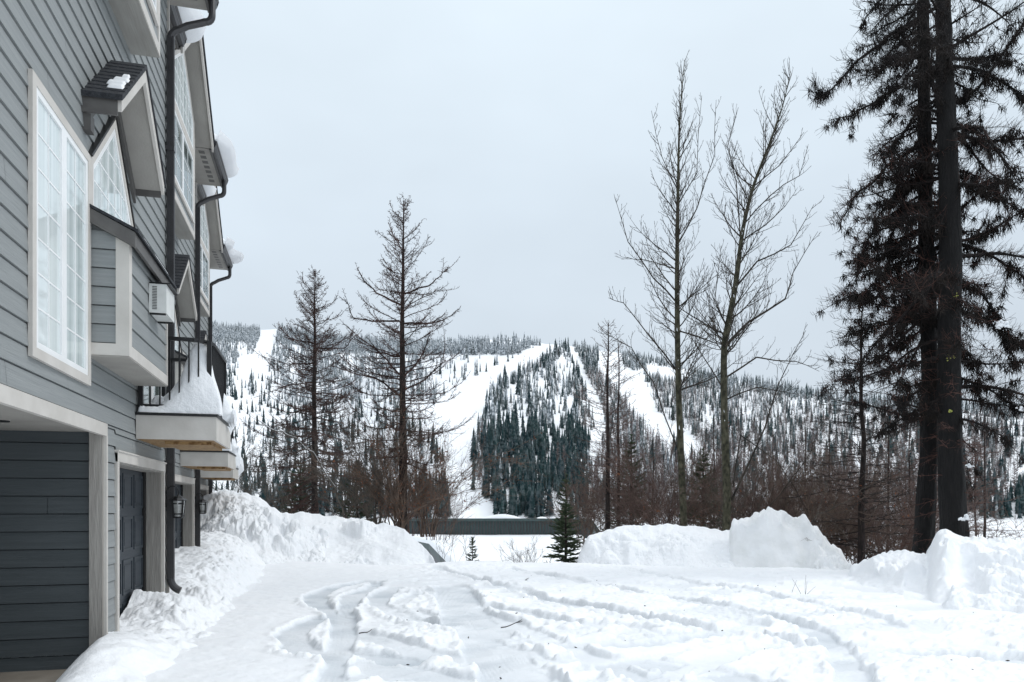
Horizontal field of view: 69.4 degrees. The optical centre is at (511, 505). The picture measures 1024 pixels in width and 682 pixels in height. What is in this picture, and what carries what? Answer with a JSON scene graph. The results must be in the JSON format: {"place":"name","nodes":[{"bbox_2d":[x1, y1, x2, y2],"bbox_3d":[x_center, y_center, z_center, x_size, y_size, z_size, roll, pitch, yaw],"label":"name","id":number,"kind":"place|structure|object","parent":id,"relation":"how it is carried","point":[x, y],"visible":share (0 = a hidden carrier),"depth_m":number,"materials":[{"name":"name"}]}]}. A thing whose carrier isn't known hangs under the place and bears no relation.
{"place":"outdoors","nodes":[
{"label":"outdoors","id":0,"kind":"place"},
{"bbox_2d":[15,329,1023,681],"bbox_3d":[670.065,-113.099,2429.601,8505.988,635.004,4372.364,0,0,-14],"label":"snowy ground","id":1,"kind":"structure","parent":0,"point":[301,621],"depth_m":10.62,"materials":[{"name":"snow"}]},
{"bbox_2d":[162,5,235,547],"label":"town house","id":2,"kind":"structure","parent":1,"relation":"on","point":[198,158],"depth_m":15.40,"materials":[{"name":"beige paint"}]},
{"bbox_2d":[175,305,181,352],"bbox_3d":[-6.801,-3.688,14.823,0.065,1.475,2.215,0,0,-14],"label":"gable window","id":3,"kind":"structure","parent":2,"relation":"in","point":[177,334],"depth_m":15.20,"materials":[{"name":"glass"}]},
{"bbox_2d":[175,484,182,547],"bbox_3d":[-7.376,0.655,15.959,0.090,2.290,2.430,0,0,-14],"label":"garage door","id":4,"kind":"structure","parent":2,"relation":"in","point":[178,521],"depth_m":16.83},
{"bbox_2d":[175,49,194,155],"bbox_3d":[-6.322,-8.062,14.190,0.038,1.575,2.460,0,0,-14],"label":"gable window","id":5,"kind":"structure","parent":2,"relation":"in","point":[183,102],"depth_m":14.34,"materials":[{"name":"glass"}]},
{"bbox_2d":[175,105,194,223],"bbox_3d":[-6.321,-6.570,14.190,0.035,1.400,2.460,0,0,-14],"label":"slider window","id":6,"kind":"structure","parent":2,"relation":"in","point":[184,156],"depth_m":14.42,"materials":[{"name":"glass"}]},
{"bbox_2d":[178,6,205,42],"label":"roof snow","id":7,"kind":"structure","parent":2,"relation":"on","point":[188,15],"depth_m":12.20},
{"bbox_2d":[195,493,207,513],"bbox_3d":[-7.338,-0.061,17.465,0.329,0.493,0.250,0,0,8],"label":"wall lantern","id":8,"kind":"object","parent":2,"relation":"attached to","point":[202,503],"depth_m":17.40,"materials":[{"name":"black metal"}]},
{"bbox_2d":[214,129,238,177],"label":"roof snow","id":9,"kind":"structure","parent":2,"relation":"on","point":[226,147],"depth_m":16.76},
{"bbox_2d":[231,437,240,466],"bbox_3d":[-6.345,-1.235,17.037,0.160,0.733,0.850,0,0,-14],"label":"snow curl","id":10,"kind":"object","parent":2,"relation":"on","point":[236,450],"visible":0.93,"depth_m":17.18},
{"bbox_2d":[190,184,238,496],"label":"town house","id":11,"kind":"structure","parent":1,"relation":"on","point":[214,253],"depth_m":21.88,"materials":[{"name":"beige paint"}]},
{"bbox_2d":[200,204,208,256],"bbox_3d":[-8.603,-8.062,20.523,0.038,1.575,2.460,0,0,-14],"label":"gable window","id":12,"kind":"structure","parent":11,"relation":"in","point":[204,230],"depth_m":20.98,"materials":[{"name":"glass"}]},
{"bbox_2d":[200,239,208,305],"bbox_3d":[-8.603,-6.570,20.523,0.035,1.400,2.460,0,0,-14],"label":"slider window","id":13,"kind":"structure","parent":11,"relation":"in","point":[204,259],"depth_m":20.98,"materials":[{"name":"glass"}]},
{"bbox_2d":[203,185,216,196],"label":"roof snow","id":14,"kind":"structure","parent":11,"relation":"on","point":[210,190],"depth_m":18.72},
{"bbox_2d":[223,236,243,263],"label":"roof snow","id":15,"kind":"structure","parent":11,"relation":"on","point":[236,256],"depth_m":23.46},
{"bbox_2d":[236,457,243,474],"bbox_3d":[-8.614,-1.324,23.373,0.187,0.777,0.850,0,0,-14],"label":"snow curl","id":16,"kind":"object","parent":11,"relation":"on","point":[240,466],"visible":0.49,"depth_m":23.61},
{"bbox_2d":[212,407,310,502],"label":"shrub","id":17,"kind":"object","parent":1,"relation":"on","point":[254,473],"visible":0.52,"depth_m":27.09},
{"bbox_2d":[228,456,347,513],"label":"shrub","id":18,"kind":"object","parent":1,"relation":"on","point":[265,494],"visible":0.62,"depth_m":33.95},
{"bbox_2d":[244,407,344,517],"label":"arching branch","id":19,"kind":"object","parent":1,"relation":"on","point":[313,452],"visible":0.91,"depth_m":25.99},
{"bbox_2d":[281,458,319,512],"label":"young fir","id":20,"kind":"object","parent":1,"relation":"on","point":[300,496],"visible":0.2,"depth_m":41.82,"materials":[{"name":"green plant"}]},
{"bbox_2d":[241,266,386,516],"bbox_3d":[-9.405,-5.307,35.822,7.506,12.865,6.884,0,0,-14],"label":"larch","id":21,"kind":"object","parent":1,"relation":"on","point":[308,385],"visible":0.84,"depth_m":35.88,"materials":[{"name":"brown plant"}]},
{"bbox_2d":[200,489,434,565],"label":"snow bank","id":22,"kind":"structure","parent":1,"relation":"on","point":[264,530],"depth_m":21.78,"materials":[{"name":"snow"}]},
{"bbox_2d":[250,367,462,523],"bbox_3d":[-5.981,-2.028,27.493,7.548,5.702,7.196,0,0,-14],"label":"shrub","id":23,"kind":"object","parent":1,"relation":"on","point":[374,519],"visible":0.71,"depth_m":26.78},
{"bbox_2d":[333,460,383,522],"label":"young fir","id":24,"kind":"object","parent":1,"relation":"on","point":[361,514],"visible":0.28,"depth_m":37.74,"materials":[{"name":"green plant"}]},
{"bbox_2d":[289,405,459,519],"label":"shrub","id":25,"kind":"object","parent":1,"relation":"on","point":[344,503],"visible":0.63,"depth_m":27.88,"materials":[{"name":"brown plant"}]},
{"bbox_2d":[269,376,519,528],"bbox_3d":[-3.772,-1.676,26.571,8.400,5.882,6.681,0,0,2],"label":"shrub","id":26,"kind":"object","parent":1,"relation":"on","point":[395,505],"visible":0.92,"depth_m":25.82,"materials":[{"name":"brown plant"}]},
{"bbox_2d":[326,192,475,531],"bbox_3d":[-4.120,-5.008,26.648,4.904,12.424,4.965,0,0,23],"label":"larch","id":27,"kind":"object","parent":1,"relation":"on","point":[402,379],"visible":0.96,"depth_m":26.42,"materials":[{"name":"brown plant"}]},
{"bbox_2d":[345,470,460,535],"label":"shrub","id":28,"kind":"object","parent":1,"relation":"on","point":[395,512],"visible":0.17,"depth_m":32.79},
{"bbox_2d":[343,435,464,535],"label":"shrub","id":29,"kind":"object","parent":1,"relation":"on","point":[408,513],"visible":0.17,"depth_m":30.04,"materials":[{"name":"brown plant"}]},
{"bbox_2d":[318,412,545,536],"bbox_3d":[-3.168,-1.333,27.821,8.337,4.939,5.999,0,0,-14],"label":"shrub","id":30,"kind":"object","parent":1,"relation":"on","point":[424,525],"visible":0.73,"depth_m":27.13,"materials":[{"name":"brown plant"}]},
{"bbox_2d":[412,483,481,540],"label":"shrub","id":31,"kind":"object","parent":1,"relation":"on","point":[449,512],"visible":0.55,"depth_m":30.82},
{"bbox_2d":[435,509,479,561],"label":"shrub","id":32,"kind":"object","parent":1,"relation":"on","point":[450,546],"visible":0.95,"depth_m":22.22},
{"bbox_2d":[466,536,478,560],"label":"young fir","id":33,"kind":"object","parent":1,"relation":"on","point":[471,550],"visible":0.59,"depth_m":21.97,"materials":[{"name":"green plant"}]},
{"bbox_2d":[469,428,477,459],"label":"dark conifer","id":34,"kind":"object","parent":1,"relation":"on","point":[473,448],"visible":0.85,"depth_m":528.08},
{"bbox_2d":[489,468,497,500],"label":"dark conifer","id":35,"kind":"object","parent":1,"relation":"on","point":[494,482],"visible":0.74,"depth_m":460.85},
{"bbox_2d":[495,403,502,431],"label":"dark conifer","id":36,"kind":"object","parent":1,"relation":"on","point":[498,418],"visible":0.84,"depth_m":595.43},
{"bbox_2d":[497,458,503,485],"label":"grey conifer","id":37,"kind":"object","parent":1,"relation":"on","point":[501,477],"visible":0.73,"depth_m":475.69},
{"bbox_2d":[407,518,599,562],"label":"lodge","id":38,"kind":"structure","parent":1,"relation":"on","point":[503,526],"depth_m":59.99,"materials":[{"name":"metal"}]},
{"bbox_2d":[410,534,582,562],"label":"lodge roof snow","id":39,"kind":"structure","parent":38,"relation":"on","point":[486,550],"depth_m":50.02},
{"bbox_2d":[485,514,518,517],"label":"snow mound","id":40,"kind":"object","parent":38,"relation":"on","point":[501,516],"visible":0.81,"depth_m":59.85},
{"bbox_2d":[503,457,508,485],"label":"dark conifer","id":41,"kind":"object","parent":1,"relation":"on","point":[506,476],"visible":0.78,"depth_m":474.86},
{"bbox_2d":[506,482,512,514],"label":"dark conifer","id":42,"kind":"object","parent":1,"relation":"on","point":[509,499],"visible":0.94,"depth_m":445.31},
{"bbox_2d":[509,487,514,514],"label":"dark conifer","id":43,"kind":"object","parent":1,"relation":"on","point":[512,504],"visible":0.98,"depth_m":443.73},
{"bbox_2d":[520,482,525,511],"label":"dark conifer","id":44,"kind":"object","parent":1,"relation":"on","point":[522,501],"visible":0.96,"depth_m":448.78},
{"bbox_2d":[498,533,554,562],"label":"shrub","id":45,"kind":"object","parent":1,"relation":"on","point":[534,556],"visible":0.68,"depth_m":21.05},
{"bbox_2d":[524,480,530,513],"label":"dark conifer","id":46,"kind":"object","parent":1,"relation":"on","point":[528,495],"visible":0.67,"depth_m":446.55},
{"bbox_2d":[527,487,536,517],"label":"dark conifer","id":47,"kind":"object","parent":1,"relation":"on","point":[531,512],"visible":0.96,"depth_m":440.17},
{"bbox_2d":[544,476,554,515],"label":"dark conifer","id":48,"kind":"object","parent":1,"relation":"on","point":[548,498],"visible":0.81,"depth_m":444.92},
{"bbox_2d":[557,460,563,488],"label":"dark conifer","id":49,"kind":"object","parent":1,"relation":"on","point":[560,474],"visible":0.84,"depth_m":473.60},
{"bbox_2d":[542,499,584,562],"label":"young fir","id":50,"kind":"object","parent":1,"relation":"on","point":[565,543],"visible":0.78,"depth_m":21.25,"materials":[{"name":"green plant"}]},
{"bbox_2d":[549,473,582,549],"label":"young fir","id":51,"kind":"object","parent":1,"relation":"on","point":[560,494],"visible":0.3,"depth_m":29.98,"materials":[{"name":"green plant"}]},
{"bbox_2d":[567,414,574,441],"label":"dark conifer","id":52,"kind":"object","parent":1,"relation":"on","point":[569,426],"visible":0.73,"depth_m":585.05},
{"bbox_2d":[524,453,625,547],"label":"shrub","id":53,"kind":"object","parent":1,"relation":"on","point":[590,519],"visible":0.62,"depth_m":27.03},
{"bbox_2d":[541,461,639,543],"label":"bare bush","id":54,"kind":"object","parent":1,"relation":"on","point":[576,504],"visible":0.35,"depth_m":31.84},
{"bbox_2d":[562,318,656,534],"bbox_3d":[3.415,-2.519,25.065,3.206,7.614,3.472,0,0,12],"label":"larch","id":55,"kind":"object","parent":1,"relation":"on","point":[607,496],"visible":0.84,"depth_m":24.93,"materials":[{"name":"brown plant"}]},
{"bbox_2d":[212,319,1023,518],"bbox_3d":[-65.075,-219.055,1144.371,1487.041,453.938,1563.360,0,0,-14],"label":"hillside forest","id":56,"kind":"object","parent":1,"relation":"on","point":[509,432],"visible":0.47,"depth_m":815.07,"materials":[{"name":"plant"}]},
{"bbox_2d":[593,341,652,525],"bbox_3d":[3.913,-2.295,26.426,2.139,7.316,1.893,0,0,-14],"label":"larch","id":57,"kind":"object","parent":1,"relation":"on","point":[618,392],"visible":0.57,"depth_m":26.48,"materials":[{"name":"brown plant"}]},
{"bbox_2d":[578,471,670,530],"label":"bare bush","id":58,"kind":"object","parent":1,"relation":"on","point":[621,506],"visible":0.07,"depth_m":36.40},
{"bbox_2d":[601,434,655,530],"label":"young fir","id":59,"kind":"object","parent":1,"relation":"on","point":[632,447],"visible":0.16,"depth_m":32.94,"materials":[{"name":"green plant"}]},
{"bbox_2d":[556,428,740,526],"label":"shrub","id":60,"kind":"object","parent":1,"relation":"on","point":[617,497],"visible":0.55,"depth_m":25.50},
{"bbox_2d":[637,428,665,522],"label":"young larch","id":61,"kind":"object","parent":1,"relation":"on","point":[653,466],"visible":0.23,"depth_m":39.96,"materials":[{"name":"brown plant"}]},
{"bbox_2d":[613,467,690,524],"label":"bare bush","id":62,"kind":"object","parent":1,"relation":"on","point":[659,498],"visible":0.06,"depth_m":40.43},
{"bbox_2d":[577,523,734,567],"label":"snow bank","id":63,"kind":"structure","parent":1,"relation":"on","point":[668,544],"depth_m":19.88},
{"bbox_2d":[615,452,721,524],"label":"bare bush","id":64,"kind":"object","parent":1,"relation":"on","point":[664,499],"visible":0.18,"depth_m":32.84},
{"bbox_2d":[594,50,762,525],"bbox_3d":[5.396,-6.706,23.610,4.280,15.553,3.802,0,0,-44],"label":"poplar","id":65,"kind":"object","parent":1,"relation":"on","point":[678,363],"visible":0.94,"depth_m":23.43,"materials":[{"name":"grey plant"}]},
{"bbox_2d":[547,412,826,532],"bbox_3d":[4.839,-1.005,24.244,6.185,4.716,8.835,0,0,-36],"label":"shrub","id":66,"kind":"object","parent":1,"relation":"on","point":[644,514],"visible":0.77,"depth_m":24.37,"materials":[{"name":"brown plant"}]},
{"bbox_2d":[679,446,721,528],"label":"young fir","id":67,"kind":"object","parent":1,"relation":"on","point":[703,460],"visible":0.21,"depth_m":29.94,"materials":[{"name":"green plant"}]},
{"bbox_2d":[646,434,769,529],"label":"bare bush","id":68,"kind":"object","parent":1,"relation":"on","point":[716,472],"visible":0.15,"depth_m":36.09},
{"bbox_2d":[661,449,756,529],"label":"shrub","id":69,"kind":"object","parent":1,"relation":"on","point":[700,518],"visible":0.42,"depth_m":24.59,"materials":[{"name":"brown plant"}]},
{"bbox_2d":[691,418,733,515],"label":"young larch","id":70,"kind":"object","parent":1,"relation":"on","point":[713,450],"visible":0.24,"depth_m":35.99,"materials":[{"name":"brown plant"}]},
{"bbox_2d":[602,422,828,530],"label":"shrub","id":71,"kind":"object","parent":1,"relation":"on","point":[732,508],"visible":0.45,"depth_m":23.91,"materials":[{"name":"brown plant"}]},
{"bbox_2d":[645,424,810,524],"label":"bare bush","id":72,"kind":"object","parent":1,"relation":"on","point":[715,463],"visible":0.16,"depth_m":35.44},
{"bbox_2d":[644,58,823,530],"bbox_3d":[6.865,-6.283,22.808,3.748,14.612,4.157,0,0,-43],"label":"poplar","id":73,"kind":"object","parent":1,"relation":"on","point":[726,471],"visible":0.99,"depth_m":22.46,"materials":[{"name":"grey plant"}]},
{"bbox_2d":[686,445,828,518],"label":"bare bush","id":74,"kind":"object","parent":1,"relation":"on","point":[756,479],"visible":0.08,"depth_m":33.75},
{"bbox_2d":[666,412,857,546],"bbox_3d":[8.552,-0.613,24.660,5.918,4.878,7.240,0,0,23],"label":"shrub","id":75,"kind":"object","parent":1,"relation":"on","point":[752,508],"visible":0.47,"depth_m":23.29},
{"bbox_2d":[677,435,867,539],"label":"shrub","id":76,"kind":"object","parent":1,"relation":"on","point":[775,482],"visible":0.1,"depth_m":29.84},
{"bbox_2d":[729,506,851,569],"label":"snow block","id":77,"kind":"structure","parent":1,"relation":"on","point":[769,537],"depth_m":19.01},
{"bbox_2d":[765,408,831,509],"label":"arching branch","id":78,"kind":"object","parent":1,"relation":"on","point":[803,462],"visible":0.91,"depth_m":22.00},
{"bbox_2d":[786,418,821,500],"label":"young larch","id":79,"kind":"object","parent":1,"relation":"on","point":[805,446],"visible":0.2,"depth_m":35.97,"materials":[{"name":"brown plant"}]},
{"bbox_2d":[701,435,914,559],"bbox_3d":[9.483,-0.241,22.570,6.620,4.006,6.458,0,0,-14],"label":"shrub","id":80,"kind":"object","parent":1,"relation":"on","point":[822,508],"visible":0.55,"depth_m":22.31,"materials":[{"name":"brown plant"}]},
{"bbox_2d":[717,437,917,563],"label":"shrub","id":81,"kind":"object","parent":1,"relation":"on","point":[849,499],"visible":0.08,"depth_m":27.78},
{"bbox_2d":[808,404,844,517],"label":"young larch","id":82,"kind":"object","parent":1,"relation":"on","point":[829,441],"visible":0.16,"depth_m":39.99,"materials":[{"name":"brown plant"}]},
{"bbox_2d":[776,484,911,562],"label":"shrub","id":83,"kind":"object","parent":1,"relation":"on","point":[850,547],"visible":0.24,"depth_m":21.36,"materials":[{"name":"brown plant"}]},
{"bbox_2d":[789,443,911,553],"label":"bare bush","id":84,"kind":"object","parent":1,"relation":"on","point":[854,494],"visible":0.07,"depth_m":32.69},
{"bbox_2d":[780,305,938,563],"bbox_3d":[10.127,-1.929,21.142,4.193,7.992,5.054,0,0,45],"label":"larch","id":85,"kind":"object","parent":1,"relation":"on","point":[861,539],"visible":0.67,"depth_m":20.91,"materials":[{"name":"brown plant"}]},
{"bbox_2d":[811,460,912,536],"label":"arching branch","id":86,"kind":"object","parent":1,"relation":"on","point":[847,501],"visible":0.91,"depth_m":19.98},
{"bbox_2d":[775,413,988,538],"bbox_3d":[16.741,0.002,33.368,9.546,8.653,8.955,0,0,19],"label":"bare bush","id":87,"kind":"object","parent":1,"relation":"on","point":[851,475],"visible":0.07,"depth_m":34.42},
{"bbox_2d":[775,440,1006,564],"bbox_3d":[11.089,0.132,22.101,6.192,4.619,7.112,0,0,37],"label":"shrub","id":88,"kind":"object","parent":1,"relation":"on","point":[876,534],"visible":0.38,"depth_m":21.85,"materials":[{"name":"brown plant"}]},
{"bbox_2d":[867,391,915,548],"bbox_3d":[17.067,-1.403,33.989,2.679,7.896,3.144,0,0,-14],"label":"young larch","id":89,"kind":"object","parent":1,"relation":"on","point":[889,457],"visible":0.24,"depth_m":33.95,"materials":[{"name":"brown plant"}]},
{"bbox_2d":[820,440,966,553],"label":"bare bush","id":90,"kind":"object","parent":1,"relation":"on","point":[868,475],"visible":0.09,"depth_m":37.61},
{"bbox_2d":[876,424,919,550],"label":"young larch","id":91,"kind":"object","parent":1,"relation":"on","point":[907,433],"visible":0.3,"depth_m":30.01,"materials":[{"name":"brown plant"}]},
{"bbox_2d":[809,426,1004,553],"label":"shrub","id":92,"kind":"object","parent":1,"relation":"on","point":[896,518],"visible":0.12,"depth_m":26.37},
{"bbox_2d":[812,421,1010,550],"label":"bare bush","id":93,"kind":"object","parent":1,"relation":"on","point":[897,479],"visible":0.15,"depth_m":33.06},
{"bbox_2d":[803,0,1022,553],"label":"lichen tree","id":94,"kind":"object","parent":1,"relation":"on","point":[926,491],"visible":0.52,"depth_m":18.00,"materials":[{"name":"black plant"}]},
{"bbox_2d":[810,0,1023,552],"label":"lichen tree","id":95,"kind":"object","parent":1,"relation":"on","point":[949,313],"visible":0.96,"depth_m":17.08,"materials":[{"name":"black plant"}]},
{"bbox_2d":[866,458,1002,541],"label":"bare bush","id":96,"kind":"object","parent":1,"relation":"on","point":[937,505],"visible":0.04,"depth_m":36.71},
{"bbox_2d":[848,529,1023,613],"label":"snow bank","id":97,"kind":"structure","parent":1,"relation":"on","point":[949,569],"depth_m":13.12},
{"bbox_2d":[935,514,1006,537],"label":"shrub","id":98,"kind":"object","parent":1,"relation":"on","point":[985,525],"visible":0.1,"depth_m":20.84,"materials":[{"name":"brown plant"}]},
{"bbox_2d":[965,435,998,535],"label":"young larch","id":99,"kind":"object","parent":1,"relation":"on","point":[978,495],"visible":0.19,"depth_m":39.95,"materials":[{"name":"brown plant"}]},
{"bbox_2d":[964,414,1023,538],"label":"young larch","id":100,"kind":"object","parent":1,"relation":"on","point":[985,516],"visible":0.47,"depth_m":31.96,"materials":[{"name":"brown plant"}]},
{"bbox_2d":[970,500,1023,539],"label":"shrub","id":101,"kind":"object","parent":1,"relation":"on","point":[1009,527],"visible":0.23,"depth_m":25.38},
{"bbox_2d":[199,0,1023,407],"label":"sky","id":102,"kind":"structure","parent":0,"point":[513,129],"materials":[{"name":"grey"}]},
{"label":"snowy yard","id":103,"kind":"structure","parent":0,"visible":0},
{"bbox_2d":[0,0,230,681],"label":"town house","id":104,"kind":"structure","parent":103,"relation":"on","point":[88,359],"depth_m":7.85,"materials":[{"name":"grey"}]},
{"bbox_2d":[28,68,90,385],"bbox_3d":[-4.067,-2.365,6.697,0.035,2.310,1.545,0,0,-14],"label":"window","id":105,"kind":"structure","parent":104,"relation":"in","point":[59,164],"depth_m":6.58,"materials":[{"name":"glass"}]},
{"bbox_2d":[88,115,135,227],"bbox_3d":[-4.520,-3.688,8.490,0.065,1.475,2.215,0,0,-14],"label":"gable window","id":106,"kind":"structure","parent":104,"relation":"in","point":[110,191],"depth_m":8.21,"materials":[{"name":"glass"}]},
{"bbox_2d":[107,83,123,88],"bbox_3d":[-4.016,-4.257,7.494,0.150,0.089,0.077,0,0,-14],"label":"snow patch","id":107,"kind":"object","parent":104,"relation":"on","point":[116,85],"visible":1,"depth_m":7.47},
{"bbox_2d":[120,468,145,615],"bbox_3d":[-5.095,0.655,9.626,0.090,2.290,2.430,0,0,-14],"label":"garage door","id":108,"kind":"structure","parent":104,"relation":"in","point":[132,483],"depth_m":10.13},
{"bbox_2d":[144,386,158,402],"bbox_3d":[-4.947,-2.245,10.144,0.028,1.940,1.230,0,0,-14],"label":"balcony door","id":109,"kind":"structure","parent":104,"relation":"in","point":[154,389],"depth_m":10.08,"materials":[{"name":"beige paint"}]},
{"bbox_2d":[147,0,158,26],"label":"slider window","id":110,"kind":"structure","parent":104,"relation":"in","point":[153,5],"depth_m":8.91,"materials":[{"name":"glass"}]},
{"bbox_2d":[149,282,177,323],"bbox_3d":[-4.088,-2.373,8.680,0.224,0.365,0.480,0,0,-14],"label":"air conditioner","id":111,"kind":"object","parent":104,"relation":"attached to","point":[161,303],"visible":1,"depth_m":8.47,"materials":[{"name":"white paint"}]},
{"bbox_2d":[165,486,186,517],"bbox_3d":[-5.057,-0.061,11.132,0.329,0.493,0.250,0,0,8],"label":"wall lantern","id":112,"kind":"object","parent":104,"relation":"attached to","point":[178,501],"depth_m":11.06,"materials":[{"name":"black metal"}]},
{"bbox_2d":[138,342,222,415],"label":"balcony snow","id":113,"kind":"structure","parent":104,"relation":"on","point":[200,394],"depth_m":9.55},
{"bbox_2d":[222,393,236,432],"bbox_3d":[-4.064,-1.313,10.704,0.160,0.616,0.850,0,0,-14],"label":"snow curl","id":114,"kind":"object","parent":104,"relation":"on","point":[229,416],"visible":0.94,"depth_m":10.39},
{"bbox_2d":[56,531,264,681],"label":"snow berm","id":115,"kind":"structure","parent":103,"relation":"on","point":[216,572],"depth_m":9.61,"materials":[{"name":"snow"}]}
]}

